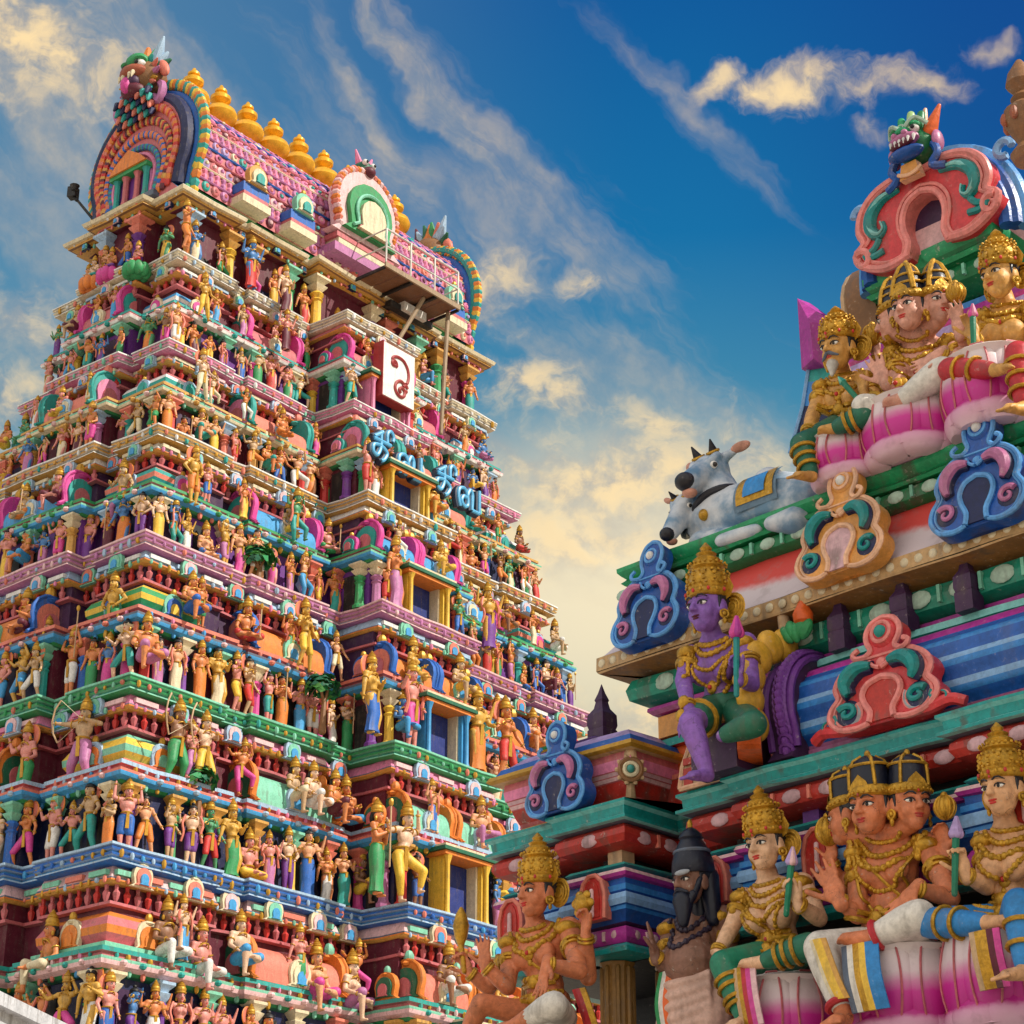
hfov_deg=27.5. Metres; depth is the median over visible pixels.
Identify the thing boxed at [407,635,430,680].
statue
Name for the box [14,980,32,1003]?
statue
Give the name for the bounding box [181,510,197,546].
statue
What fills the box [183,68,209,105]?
gold finial
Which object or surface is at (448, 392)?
statue
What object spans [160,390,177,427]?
statue
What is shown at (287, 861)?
statue
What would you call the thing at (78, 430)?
statue
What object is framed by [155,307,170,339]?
statue
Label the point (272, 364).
statue
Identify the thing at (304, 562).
statue
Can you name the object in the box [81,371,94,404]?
statue
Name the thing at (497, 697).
statue
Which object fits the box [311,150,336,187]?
gold finial
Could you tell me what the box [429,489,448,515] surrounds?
statue
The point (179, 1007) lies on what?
statue
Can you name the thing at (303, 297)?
statue
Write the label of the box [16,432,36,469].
statue
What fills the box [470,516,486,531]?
statue
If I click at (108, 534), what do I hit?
statue
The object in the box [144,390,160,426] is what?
statue
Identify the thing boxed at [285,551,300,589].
statue
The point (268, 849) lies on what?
statue
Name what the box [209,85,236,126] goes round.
gold finial
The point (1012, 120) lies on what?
carved finial
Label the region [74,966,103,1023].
statue
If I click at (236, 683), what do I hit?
statue
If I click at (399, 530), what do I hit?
statue
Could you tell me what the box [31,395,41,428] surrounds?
statue
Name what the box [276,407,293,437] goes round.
statue
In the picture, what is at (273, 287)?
statue
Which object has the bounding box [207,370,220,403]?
statue
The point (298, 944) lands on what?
statue
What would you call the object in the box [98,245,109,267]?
statue
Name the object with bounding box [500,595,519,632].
statue
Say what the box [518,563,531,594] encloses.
statue
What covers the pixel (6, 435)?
statue
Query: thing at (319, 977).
statue
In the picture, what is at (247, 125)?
gold finial
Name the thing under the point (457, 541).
statue
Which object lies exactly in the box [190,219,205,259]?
statue
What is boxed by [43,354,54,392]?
statue
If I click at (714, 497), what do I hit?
bull statue
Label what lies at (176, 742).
statue
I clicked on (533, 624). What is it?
statue
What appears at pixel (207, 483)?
statue
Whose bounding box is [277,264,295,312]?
statue
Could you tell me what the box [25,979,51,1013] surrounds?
statue
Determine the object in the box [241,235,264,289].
statue
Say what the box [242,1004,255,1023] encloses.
statue
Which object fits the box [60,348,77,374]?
statue
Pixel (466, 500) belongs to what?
sign letter
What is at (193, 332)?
statue
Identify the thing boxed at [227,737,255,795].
statue
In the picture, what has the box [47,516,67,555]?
statue
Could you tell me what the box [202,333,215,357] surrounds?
statue
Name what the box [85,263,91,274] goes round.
statue
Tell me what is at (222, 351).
statue
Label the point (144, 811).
statue
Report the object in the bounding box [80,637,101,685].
statue
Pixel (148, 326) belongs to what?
statue
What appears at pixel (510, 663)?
statue
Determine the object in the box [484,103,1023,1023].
temple shrine
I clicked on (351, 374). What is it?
statue
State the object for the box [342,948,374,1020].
statue
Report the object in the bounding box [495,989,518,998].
statue
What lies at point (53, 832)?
statue
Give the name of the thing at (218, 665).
statue
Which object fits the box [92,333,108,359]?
statue
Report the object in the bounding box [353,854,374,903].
statue
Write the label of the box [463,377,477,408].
statue
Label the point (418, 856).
statue
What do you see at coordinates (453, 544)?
statue
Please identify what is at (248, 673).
statue
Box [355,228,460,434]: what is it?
platform
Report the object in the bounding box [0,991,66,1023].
boundary wall
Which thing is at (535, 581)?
statue
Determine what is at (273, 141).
gold finial
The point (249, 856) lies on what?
statue
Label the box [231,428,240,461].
statue
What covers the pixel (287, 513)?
statue
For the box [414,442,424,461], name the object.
statue
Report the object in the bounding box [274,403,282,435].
statue
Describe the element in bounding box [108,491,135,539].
statue
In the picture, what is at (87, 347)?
statue
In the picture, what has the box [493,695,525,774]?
statue
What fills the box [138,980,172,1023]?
statue
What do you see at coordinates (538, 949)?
deity statue
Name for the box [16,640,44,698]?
statue
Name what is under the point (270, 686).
statue
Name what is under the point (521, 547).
statue
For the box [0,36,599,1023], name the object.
temple tower
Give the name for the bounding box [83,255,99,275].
statue
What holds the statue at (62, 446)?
on the temple tower
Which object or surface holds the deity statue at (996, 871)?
on the lotus pedestal at (965, 999)
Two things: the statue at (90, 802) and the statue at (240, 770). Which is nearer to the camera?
the statue at (90, 802)
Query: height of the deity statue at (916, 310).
1.011 m
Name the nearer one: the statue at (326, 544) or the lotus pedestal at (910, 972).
the lotus pedestal at (910, 972)
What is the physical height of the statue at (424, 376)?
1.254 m
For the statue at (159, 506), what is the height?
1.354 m
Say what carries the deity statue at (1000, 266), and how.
on the lotus pedestal at (964, 404)
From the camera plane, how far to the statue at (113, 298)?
57.44 m
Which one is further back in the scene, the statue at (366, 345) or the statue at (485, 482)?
the statue at (485, 482)
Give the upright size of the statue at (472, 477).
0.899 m
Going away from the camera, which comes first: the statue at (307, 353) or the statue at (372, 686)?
the statue at (372, 686)
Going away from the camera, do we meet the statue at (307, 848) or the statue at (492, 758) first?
the statue at (307, 848)
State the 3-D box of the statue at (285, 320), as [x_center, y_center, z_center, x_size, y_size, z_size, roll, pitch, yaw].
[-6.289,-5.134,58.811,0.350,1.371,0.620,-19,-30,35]
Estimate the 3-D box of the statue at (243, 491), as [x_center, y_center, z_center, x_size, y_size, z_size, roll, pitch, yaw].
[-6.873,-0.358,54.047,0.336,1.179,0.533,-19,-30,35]
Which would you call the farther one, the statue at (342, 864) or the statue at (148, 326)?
the statue at (148, 326)
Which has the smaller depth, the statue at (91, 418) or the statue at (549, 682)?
the statue at (91, 418)
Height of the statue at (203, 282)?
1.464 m
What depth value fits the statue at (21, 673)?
50.31 m
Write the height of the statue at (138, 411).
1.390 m
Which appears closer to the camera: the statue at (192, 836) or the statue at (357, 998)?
the statue at (192, 836)
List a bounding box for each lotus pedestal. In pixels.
[757,969,829,1023]
[810,431,871,494]
[852,939,945,1023]
[860,385,952,475]
[939,339,1023,444]
[939,929,1023,1023]
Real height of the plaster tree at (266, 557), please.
1.224 m
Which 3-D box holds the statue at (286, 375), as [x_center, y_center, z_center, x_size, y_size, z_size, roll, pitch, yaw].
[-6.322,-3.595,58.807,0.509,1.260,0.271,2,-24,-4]
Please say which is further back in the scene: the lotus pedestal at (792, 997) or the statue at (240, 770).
the statue at (240, 770)
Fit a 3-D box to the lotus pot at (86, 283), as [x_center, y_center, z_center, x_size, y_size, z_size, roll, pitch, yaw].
[-11.740,-6.318,58.709,0.809,0.480,0.816,-19,-30,35]
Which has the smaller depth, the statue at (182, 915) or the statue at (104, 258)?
the statue at (182, 915)
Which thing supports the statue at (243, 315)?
on the temple tower
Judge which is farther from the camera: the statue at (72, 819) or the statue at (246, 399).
the statue at (246, 399)
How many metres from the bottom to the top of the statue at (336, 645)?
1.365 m
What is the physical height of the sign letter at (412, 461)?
0.842 m
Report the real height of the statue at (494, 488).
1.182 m
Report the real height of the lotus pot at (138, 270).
0.480 m
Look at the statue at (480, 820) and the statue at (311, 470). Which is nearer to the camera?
the statue at (480, 820)
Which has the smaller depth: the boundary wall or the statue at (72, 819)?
the boundary wall
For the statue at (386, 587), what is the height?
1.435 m
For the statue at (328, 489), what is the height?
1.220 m
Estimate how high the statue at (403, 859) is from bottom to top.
2.591 m
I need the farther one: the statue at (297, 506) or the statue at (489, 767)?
the statue at (489, 767)
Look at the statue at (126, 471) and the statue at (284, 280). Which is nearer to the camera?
the statue at (126, 471)
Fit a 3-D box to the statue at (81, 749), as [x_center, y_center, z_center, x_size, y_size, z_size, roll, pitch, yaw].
[-9.963,5.209,47.926,1.214,2.126,0.514,-12,-27,25]
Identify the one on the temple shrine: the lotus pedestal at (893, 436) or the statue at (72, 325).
the lotus pedestal at (893, 436)
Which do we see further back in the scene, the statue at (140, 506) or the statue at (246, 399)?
the statue at (246, 399)
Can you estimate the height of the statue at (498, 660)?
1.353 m
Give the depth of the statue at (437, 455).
63.40 m
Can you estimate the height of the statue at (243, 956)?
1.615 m
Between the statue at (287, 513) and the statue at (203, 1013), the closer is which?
the statue at (203, 1013)
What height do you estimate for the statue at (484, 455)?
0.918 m
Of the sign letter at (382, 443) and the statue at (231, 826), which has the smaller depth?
the statue at (231, 826)
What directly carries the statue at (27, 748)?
on the temple tower
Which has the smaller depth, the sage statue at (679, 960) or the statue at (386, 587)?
the sage statue at (679, 960)
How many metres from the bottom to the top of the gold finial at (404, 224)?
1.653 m
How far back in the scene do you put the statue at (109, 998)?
43.44 m
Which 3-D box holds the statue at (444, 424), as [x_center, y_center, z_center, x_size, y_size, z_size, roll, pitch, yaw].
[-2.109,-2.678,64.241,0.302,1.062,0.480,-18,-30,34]
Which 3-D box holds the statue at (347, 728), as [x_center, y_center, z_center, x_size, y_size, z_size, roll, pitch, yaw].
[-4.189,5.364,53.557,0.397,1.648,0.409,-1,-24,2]
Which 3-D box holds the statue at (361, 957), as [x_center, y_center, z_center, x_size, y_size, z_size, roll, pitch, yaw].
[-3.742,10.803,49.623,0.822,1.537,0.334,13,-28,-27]
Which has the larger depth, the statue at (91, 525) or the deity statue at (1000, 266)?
the statue at (91, 525)
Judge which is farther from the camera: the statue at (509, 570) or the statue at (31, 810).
the statue at (509, 570)
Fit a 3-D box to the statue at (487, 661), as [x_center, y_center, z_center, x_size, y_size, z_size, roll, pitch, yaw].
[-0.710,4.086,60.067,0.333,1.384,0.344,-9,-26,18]
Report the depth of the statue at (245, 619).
51.75 m
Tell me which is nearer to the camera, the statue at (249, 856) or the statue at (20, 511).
the statue at (249, 856)
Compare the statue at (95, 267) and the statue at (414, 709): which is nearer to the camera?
the statue at (414, 709)
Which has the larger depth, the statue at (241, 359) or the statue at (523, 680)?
the statue at (523, 680)
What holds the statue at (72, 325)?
on the temple tower
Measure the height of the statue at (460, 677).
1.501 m
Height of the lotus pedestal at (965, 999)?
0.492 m
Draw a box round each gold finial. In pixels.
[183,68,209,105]
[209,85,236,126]
[233,102,263,142]
[259,118,289,158]
[285,134,314,174]
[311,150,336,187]
[392,194,409,233]
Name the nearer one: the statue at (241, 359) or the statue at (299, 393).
the statue at (241, 359)
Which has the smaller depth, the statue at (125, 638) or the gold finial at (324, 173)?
the statue at (125, 638)
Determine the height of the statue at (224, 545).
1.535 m
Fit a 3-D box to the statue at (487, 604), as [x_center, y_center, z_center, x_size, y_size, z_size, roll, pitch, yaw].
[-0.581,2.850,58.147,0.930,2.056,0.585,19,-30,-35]
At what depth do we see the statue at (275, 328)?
59.26 m
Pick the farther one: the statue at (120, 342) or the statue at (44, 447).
the statue at (120, 342)
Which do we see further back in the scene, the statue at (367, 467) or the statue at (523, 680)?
the statue at (523, 680)
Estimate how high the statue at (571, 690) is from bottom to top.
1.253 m
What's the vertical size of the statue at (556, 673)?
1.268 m
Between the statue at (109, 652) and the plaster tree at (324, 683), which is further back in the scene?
the plaster tree at (324, 683)
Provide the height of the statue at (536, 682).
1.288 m
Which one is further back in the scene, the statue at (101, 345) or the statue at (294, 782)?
the statue at (101, 345)
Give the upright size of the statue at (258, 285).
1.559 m
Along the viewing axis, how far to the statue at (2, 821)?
47.79 m
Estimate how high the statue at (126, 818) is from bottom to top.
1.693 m
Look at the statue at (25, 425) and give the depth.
57.41 m
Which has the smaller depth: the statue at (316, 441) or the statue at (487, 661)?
the statue at (316, 441)
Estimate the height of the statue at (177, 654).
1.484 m
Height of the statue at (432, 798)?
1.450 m
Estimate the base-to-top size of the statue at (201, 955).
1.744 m
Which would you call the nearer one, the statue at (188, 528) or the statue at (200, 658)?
the statue at (200, 658)
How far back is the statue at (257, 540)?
53.72 m
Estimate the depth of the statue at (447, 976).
49.96 m
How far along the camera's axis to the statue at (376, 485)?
57.33 m
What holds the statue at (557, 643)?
on the temple tower
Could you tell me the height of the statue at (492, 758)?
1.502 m
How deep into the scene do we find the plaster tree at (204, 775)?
48.14 m
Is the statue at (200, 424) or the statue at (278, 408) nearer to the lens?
the statue at (200, 424)
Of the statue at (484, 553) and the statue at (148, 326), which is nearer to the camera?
the statue at (148, 326)
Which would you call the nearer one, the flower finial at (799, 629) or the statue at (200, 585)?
the flower finial at (799, 629)
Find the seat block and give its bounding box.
[691,716,770,784]
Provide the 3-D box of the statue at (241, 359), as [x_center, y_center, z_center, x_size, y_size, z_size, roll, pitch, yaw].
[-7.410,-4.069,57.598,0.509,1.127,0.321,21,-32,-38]
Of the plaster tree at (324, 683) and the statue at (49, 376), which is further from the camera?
the statue at (49, 376)
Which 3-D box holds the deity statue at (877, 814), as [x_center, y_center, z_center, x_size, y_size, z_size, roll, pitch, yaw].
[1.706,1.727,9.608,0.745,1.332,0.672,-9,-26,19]
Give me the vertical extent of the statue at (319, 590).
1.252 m
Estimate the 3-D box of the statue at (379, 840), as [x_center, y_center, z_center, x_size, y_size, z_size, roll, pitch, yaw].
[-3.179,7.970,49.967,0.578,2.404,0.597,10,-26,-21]
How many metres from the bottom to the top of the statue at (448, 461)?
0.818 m
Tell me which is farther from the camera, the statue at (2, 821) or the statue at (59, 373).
the statue at (59, 373)
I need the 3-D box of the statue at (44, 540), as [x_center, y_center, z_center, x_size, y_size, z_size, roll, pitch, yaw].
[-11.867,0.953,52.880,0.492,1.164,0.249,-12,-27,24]
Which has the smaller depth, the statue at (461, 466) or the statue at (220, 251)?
the statue at (220, 251)
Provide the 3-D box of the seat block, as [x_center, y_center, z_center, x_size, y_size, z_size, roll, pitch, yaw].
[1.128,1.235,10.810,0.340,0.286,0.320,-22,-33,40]
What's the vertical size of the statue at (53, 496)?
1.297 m
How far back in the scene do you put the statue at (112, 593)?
49.98 m
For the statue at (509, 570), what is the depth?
63.36 m
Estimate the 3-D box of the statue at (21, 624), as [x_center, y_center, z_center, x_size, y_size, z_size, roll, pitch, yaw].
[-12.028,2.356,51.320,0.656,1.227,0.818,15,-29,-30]
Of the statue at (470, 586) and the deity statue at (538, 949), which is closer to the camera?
the deity statue at (538, 949)
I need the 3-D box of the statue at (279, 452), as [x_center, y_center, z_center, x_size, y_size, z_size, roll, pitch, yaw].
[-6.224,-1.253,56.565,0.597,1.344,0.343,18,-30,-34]
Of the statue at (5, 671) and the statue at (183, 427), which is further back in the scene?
the statue at (183, 427)
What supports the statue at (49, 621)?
on the temple tower
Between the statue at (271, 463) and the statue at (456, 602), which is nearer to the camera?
the statue at (271, 463)
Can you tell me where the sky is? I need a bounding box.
[0,0,1023,740]
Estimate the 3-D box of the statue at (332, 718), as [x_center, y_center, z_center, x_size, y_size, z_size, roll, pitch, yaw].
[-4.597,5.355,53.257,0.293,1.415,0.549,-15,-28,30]
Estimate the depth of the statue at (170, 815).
46.94 m
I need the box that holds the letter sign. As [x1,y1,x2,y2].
[373,340,414,412]
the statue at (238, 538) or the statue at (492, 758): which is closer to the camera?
the statue at (238, 538)
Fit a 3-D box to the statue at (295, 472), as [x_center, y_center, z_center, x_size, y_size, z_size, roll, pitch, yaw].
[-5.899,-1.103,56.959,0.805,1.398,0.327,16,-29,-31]
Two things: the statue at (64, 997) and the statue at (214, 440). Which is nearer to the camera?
the statue at (64, 997)
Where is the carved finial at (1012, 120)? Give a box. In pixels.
[1000,59,1023,169]
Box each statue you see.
[0,420,12,449]
[0,527,16,576]
[0,651,12,705]
[0,801,5,853]
[2,454,13,488]
[4,529,32,572]
[4,800,38,864]
[5,587,32,634]
[7,643,30,701]
[8,720,39,780]
[9,482,31,519]
[10,412,29,443]
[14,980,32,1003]
[15,909,59,992]
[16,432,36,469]
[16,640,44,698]
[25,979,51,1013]
[30,535,47,552]
[30,615,53,657]
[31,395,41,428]
[33,529,50,560]
[36,435,49,463]
[38,466,64,509]
[38,970,78,1023]
[39,794,64,857]
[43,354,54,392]
[47,385,66,416]
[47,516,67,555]
[50,324,62,355]
[51,695,102,782]
[52,423,68,456]
[57,363,71,376]
[57,800,81,853]
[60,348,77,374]
[61,304,80,338]
[61,605,82,695]
[68,417,86,449]
[72,783,101,849]
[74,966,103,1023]
[77,336,95,365]
[79,400,99,443]
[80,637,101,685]
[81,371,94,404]
[81,514,99,556]
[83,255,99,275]
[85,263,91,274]
[87,294,100,323]
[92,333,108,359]
[94,631,117,680]
[95,968,120,1023]
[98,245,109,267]
[100,246,116,266]
[100,502,115,545]
[100,788,116,842]
[101,570,127,643]
[105,618,138,676]
[107,285,118,317]
[108,458,133,520]
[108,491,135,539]
[112,778,143,844]
[114,326,124,352]
[115,233,132,266]
[116,413,126,438]
[124,399,144,435]
[125,985,143,1023]
[126,240,143,260]
[131,491,152,532]
[131,610,168,668]
[134,793,163,851]
[137,313,157,347]
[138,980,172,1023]
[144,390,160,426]
[152,492,169,535]
[152,636,171,681]
[152,895,192,970]
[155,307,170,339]
[157,225,173,256]
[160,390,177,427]
[164,692,189,784]
[164,797,180,856]
[166,981,195,1023]
[167,637,187,687]
[168,301,185,340]
[169,500,183,543]
[173,893,197,962]
[175,415,194,437]
[177,802,204,862]
[181,198,195,252]
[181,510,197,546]
[182,570,211,618]
[183,444,203,505]
[185,321,202,350]
[185,719,199,781]
[188,702,219,793]
[188,987,221,1023]
[189,915,226,990]
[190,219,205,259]
[191,639,211,696]
[192,407,216,440]
[195,347,217,401]
[195,576,212,627]
[197,520,221,559]
[198,271,218,321]
[200,462,216,502]
[200,801,225,868]
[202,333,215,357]
[205,647,231,703]
[206,415,225,448]
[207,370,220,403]
[209,995,238,1023]
[210,288,223,321]
[216,241,228,275]
[217,798,248,877]
[218,339,227,363]
[218,518,236,562]
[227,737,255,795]
[227,908,264,975]
[230,521,249,572]
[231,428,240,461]
[231,650,244,710]
[234,346,250,377]
[234,596,264,641]
[236,478,253,519]
[237,303,249,336]
[239,827,267,879]
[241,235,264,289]
[241,387,252,420]
[241,654,259,713]
[242,430,263,468]
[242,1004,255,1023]
[245,258,260,292]
[247,527,263,577]
[249,344,266,381]
[258,829,283,884]
[261,438,281,471]
[261,1010,274,1023]
[262,352,280,389]
[263,669,277,718]
[267,547,280,583]
[268,269,281,302]
[271,320,281,351]
[272,446,293,480]
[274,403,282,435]
[274,667,291,724]
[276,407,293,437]
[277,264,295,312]
[277,825,298,888]
[278,308,296,351]
[278,365,295,397]
[281,611,300,661]
[282,502,302,537]
[285,451,309,489]
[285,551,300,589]
[286,487,308,543]
[286,755,312,812]
[287,921,312,988]
[290,678,314,729]
[294,372,310,408]
[295,283,313,322]
[295,597,319,672]
[295,828,325,894]
[299,549,313,596]
[303,759,333,815]
[304,337,313,369]
[304,690,321,734]
[305,458,319,493]
[308,938,340,1011]
[311,422,321,455]
[314,568,324,600]
[315,846,336,899]
[320,518,342,553]
[321,477,329,502]
[324,567,344,611]
[326,699,339,741]
[327,767,354,823]
[330,630,349,681]
[332,842,355,906]
[334,774,365,824]
[340,693,355,749]
[341,937,370,993]
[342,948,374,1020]
[344,364,362,400]
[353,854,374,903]
[360,651,385,736]
[361,436,377,489]
[363,338,372,358]
[368,797,393,897]
[371,461,383,493]
[378,560,391,600]
[381,426,393,456]
[385,800,427,902]
[386,535,409,606]
[392,519,407,554]
[393,689,420,737]
[401,658,426,745]
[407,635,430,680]
[408,851,429,904]
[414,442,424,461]
[420,352,437,384]
[425,777,443,833]
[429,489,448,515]
[431,444,442,465]
[432,539,455,575]
[436,940,471,1006]
[437,411,448,439]
[445,373,452,399]
[446,459,458,481]
[447,518,460,558]
[448,455,466,485]
[449,833,597,1023]
[451,592,471,633]
[452,652,477,699]
[453,531,467,561]
[458,421,470,451]
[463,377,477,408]
[463,683,495,771]
[465,542,483,571]
[466,467,483,489]
[467,581,475,618]
[467,619,480,665]
[469,794,501,848]
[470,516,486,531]
[475,581,504,650]
[478,433,493,460]
[478,467,490,496]
[478,533,492,573]
[481,644,493,670]
[486,752,504,799]
[486,763,496,774]
[490,478,499,500]
[492,875,501,925]
[493,693,500,739]
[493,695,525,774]
[494,512,503,543]
[494,639,507,675]
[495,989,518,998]
[496,553,507,582]
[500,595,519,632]
[501,760,509,800]
[504,555,517,586]
[506,639,515,680]
[514,525,530,552]
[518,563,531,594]
[520,663,535,691]
[527,707,545,752]
[529,609,538,645]
[529,658,544,692]
[530,567,542,597]
[541,658,561,694]
[550,618,567,654]
[551,667,566,700]
[566,672,575,705]
[643,819,739,1023]
[659,439,815,546]
[675,543,767,781]
[709,785,827,1023]
[786,306,882,482]
[803,749,962,1023]
[851,258,968,409]
[920,722,1023,990]
[937,229,1023,415]
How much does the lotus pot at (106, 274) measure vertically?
0.480 m
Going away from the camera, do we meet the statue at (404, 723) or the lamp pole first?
the statue at (404, 723)
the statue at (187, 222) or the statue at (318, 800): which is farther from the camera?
the statue at (187, 222)
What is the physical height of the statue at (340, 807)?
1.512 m
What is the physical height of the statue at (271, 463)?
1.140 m
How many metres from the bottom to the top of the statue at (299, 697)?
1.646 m
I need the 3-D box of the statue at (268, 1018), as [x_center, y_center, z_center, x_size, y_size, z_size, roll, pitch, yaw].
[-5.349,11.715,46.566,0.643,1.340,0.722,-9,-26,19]
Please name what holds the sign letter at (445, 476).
attached to the temple tower
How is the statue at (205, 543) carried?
on the temple tower
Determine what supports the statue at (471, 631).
on the temple tower
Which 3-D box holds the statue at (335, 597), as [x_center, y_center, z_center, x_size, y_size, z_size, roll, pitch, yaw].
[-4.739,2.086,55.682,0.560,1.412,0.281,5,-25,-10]
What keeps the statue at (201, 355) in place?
on the temple tower
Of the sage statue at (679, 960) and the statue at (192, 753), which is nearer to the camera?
the sage statue at (679, 960)
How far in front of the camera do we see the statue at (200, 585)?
50.86 m
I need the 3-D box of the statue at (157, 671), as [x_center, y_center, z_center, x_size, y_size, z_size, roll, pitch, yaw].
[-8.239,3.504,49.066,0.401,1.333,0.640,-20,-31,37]
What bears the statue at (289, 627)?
on the temple tower
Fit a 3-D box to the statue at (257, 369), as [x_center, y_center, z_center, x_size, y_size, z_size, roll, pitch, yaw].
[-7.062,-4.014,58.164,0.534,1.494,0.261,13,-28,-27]
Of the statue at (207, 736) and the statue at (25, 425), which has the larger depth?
the statue at (25, 425)
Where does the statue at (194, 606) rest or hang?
on the temple tower
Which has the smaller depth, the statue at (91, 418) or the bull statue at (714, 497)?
the bull statue at (714, 497)
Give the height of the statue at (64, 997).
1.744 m
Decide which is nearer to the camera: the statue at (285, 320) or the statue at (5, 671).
the statue at (5, 671)
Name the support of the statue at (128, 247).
on the temple tower
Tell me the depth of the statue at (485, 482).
64.97 m
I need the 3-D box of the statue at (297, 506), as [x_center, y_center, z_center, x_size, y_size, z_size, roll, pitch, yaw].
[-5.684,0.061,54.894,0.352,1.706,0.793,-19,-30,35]
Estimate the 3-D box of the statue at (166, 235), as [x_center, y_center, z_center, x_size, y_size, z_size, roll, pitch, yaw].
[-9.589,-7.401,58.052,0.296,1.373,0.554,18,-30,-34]
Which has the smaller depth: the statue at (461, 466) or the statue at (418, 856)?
the statue at (418, 856)
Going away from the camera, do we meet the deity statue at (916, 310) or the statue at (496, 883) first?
the deity statue at (916, 310)
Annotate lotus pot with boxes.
[78,275,96,293]
[96,266,115,285]
[122,259,151,282]
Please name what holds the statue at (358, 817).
on the temple tower
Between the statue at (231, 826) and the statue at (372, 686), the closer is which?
the statue at (231, 826)
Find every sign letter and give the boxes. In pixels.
[366,429,395,465]
[392,452,422,485]
[431,464,457,499]
[451,485,480,518]
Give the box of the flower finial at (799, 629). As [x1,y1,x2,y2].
[777,600,812,643]
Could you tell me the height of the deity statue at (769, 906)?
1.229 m
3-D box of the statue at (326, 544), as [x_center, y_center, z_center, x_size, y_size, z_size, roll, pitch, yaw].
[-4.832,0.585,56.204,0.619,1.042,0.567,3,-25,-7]
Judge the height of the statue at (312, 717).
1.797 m
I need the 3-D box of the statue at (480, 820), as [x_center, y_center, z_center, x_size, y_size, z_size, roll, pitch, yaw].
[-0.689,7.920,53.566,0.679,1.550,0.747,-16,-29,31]
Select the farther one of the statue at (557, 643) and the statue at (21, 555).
the statue at (557, 643)
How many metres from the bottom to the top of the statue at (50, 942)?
1.832 m
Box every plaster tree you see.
[188,765,219,828]
[243,543,277,577]
[305,673,341,734]
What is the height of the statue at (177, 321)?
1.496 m
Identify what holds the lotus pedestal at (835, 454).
on the temple shrine
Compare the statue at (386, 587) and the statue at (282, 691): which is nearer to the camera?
the statue at (282, 691)
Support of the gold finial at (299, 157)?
on the temple tower
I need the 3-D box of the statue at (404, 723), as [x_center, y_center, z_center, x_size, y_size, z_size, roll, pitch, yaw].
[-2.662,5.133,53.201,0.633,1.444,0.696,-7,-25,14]
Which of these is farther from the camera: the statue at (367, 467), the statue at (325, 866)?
the statue at (367, 467)
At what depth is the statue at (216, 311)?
57.55 m
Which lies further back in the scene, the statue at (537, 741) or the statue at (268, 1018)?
the statue at (537, 741)
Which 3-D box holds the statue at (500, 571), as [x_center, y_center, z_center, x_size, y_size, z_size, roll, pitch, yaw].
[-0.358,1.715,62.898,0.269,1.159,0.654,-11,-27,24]
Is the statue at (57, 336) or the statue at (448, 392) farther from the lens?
the statue at (448, 392)
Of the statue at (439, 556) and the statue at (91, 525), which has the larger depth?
the statue at (439, 556)
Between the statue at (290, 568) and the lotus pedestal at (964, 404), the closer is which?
the lotus pedestal at (964, 404)
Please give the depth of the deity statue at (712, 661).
10.77 m
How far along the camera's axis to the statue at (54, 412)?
55.94 m
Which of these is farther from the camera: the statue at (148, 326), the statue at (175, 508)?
the statue at (148, 326)
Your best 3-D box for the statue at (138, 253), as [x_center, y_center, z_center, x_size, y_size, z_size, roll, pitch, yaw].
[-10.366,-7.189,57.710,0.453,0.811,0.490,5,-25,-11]
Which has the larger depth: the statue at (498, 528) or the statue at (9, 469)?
the statue at (498, 528)
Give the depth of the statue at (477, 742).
55.14 m
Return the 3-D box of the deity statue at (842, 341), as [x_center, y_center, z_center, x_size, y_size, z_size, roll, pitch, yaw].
[1.752,-0.633,11.245,0.513,1.130,0.530,-12,-27,25]
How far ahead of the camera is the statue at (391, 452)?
58.16 m
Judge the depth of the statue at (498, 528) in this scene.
63.67 m
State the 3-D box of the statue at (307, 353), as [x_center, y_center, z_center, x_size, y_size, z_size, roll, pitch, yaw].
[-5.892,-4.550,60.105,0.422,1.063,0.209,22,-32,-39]
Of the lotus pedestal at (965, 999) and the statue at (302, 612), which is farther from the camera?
the statue at (302, 612)
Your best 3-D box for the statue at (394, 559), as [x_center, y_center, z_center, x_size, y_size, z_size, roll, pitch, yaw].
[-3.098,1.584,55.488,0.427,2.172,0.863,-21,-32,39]
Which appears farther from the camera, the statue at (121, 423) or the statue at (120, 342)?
the statue at (120, 342)
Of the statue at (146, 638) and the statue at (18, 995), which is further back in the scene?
the statue at (146, 638)
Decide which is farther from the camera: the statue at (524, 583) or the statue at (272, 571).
the statue at (524, 583)
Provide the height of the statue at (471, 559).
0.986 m
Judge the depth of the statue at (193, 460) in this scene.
52.58 m
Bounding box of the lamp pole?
[67,183,91,219]
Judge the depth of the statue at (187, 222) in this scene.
57.53 m
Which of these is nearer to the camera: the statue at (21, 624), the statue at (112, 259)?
the statue at (21, 624)
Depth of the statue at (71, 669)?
49.87 m
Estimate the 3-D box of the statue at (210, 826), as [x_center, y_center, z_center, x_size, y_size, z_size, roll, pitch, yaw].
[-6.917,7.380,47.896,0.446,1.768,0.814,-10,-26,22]
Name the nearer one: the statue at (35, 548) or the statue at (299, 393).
the statue at (35, 548)
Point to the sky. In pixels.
(643, 197)
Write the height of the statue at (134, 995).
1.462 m
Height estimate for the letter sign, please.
1.760 m
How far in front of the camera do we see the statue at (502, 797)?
57.82 m
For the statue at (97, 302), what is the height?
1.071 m
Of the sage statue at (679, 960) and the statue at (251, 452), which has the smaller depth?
the sage statue at (679, 960)
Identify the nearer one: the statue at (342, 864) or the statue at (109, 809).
the statue at (109, 809)
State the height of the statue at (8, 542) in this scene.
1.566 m
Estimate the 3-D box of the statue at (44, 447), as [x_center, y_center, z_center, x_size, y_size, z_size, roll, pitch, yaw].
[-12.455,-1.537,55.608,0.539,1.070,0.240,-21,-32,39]
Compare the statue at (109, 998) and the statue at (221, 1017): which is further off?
the statue at (221, 1017)

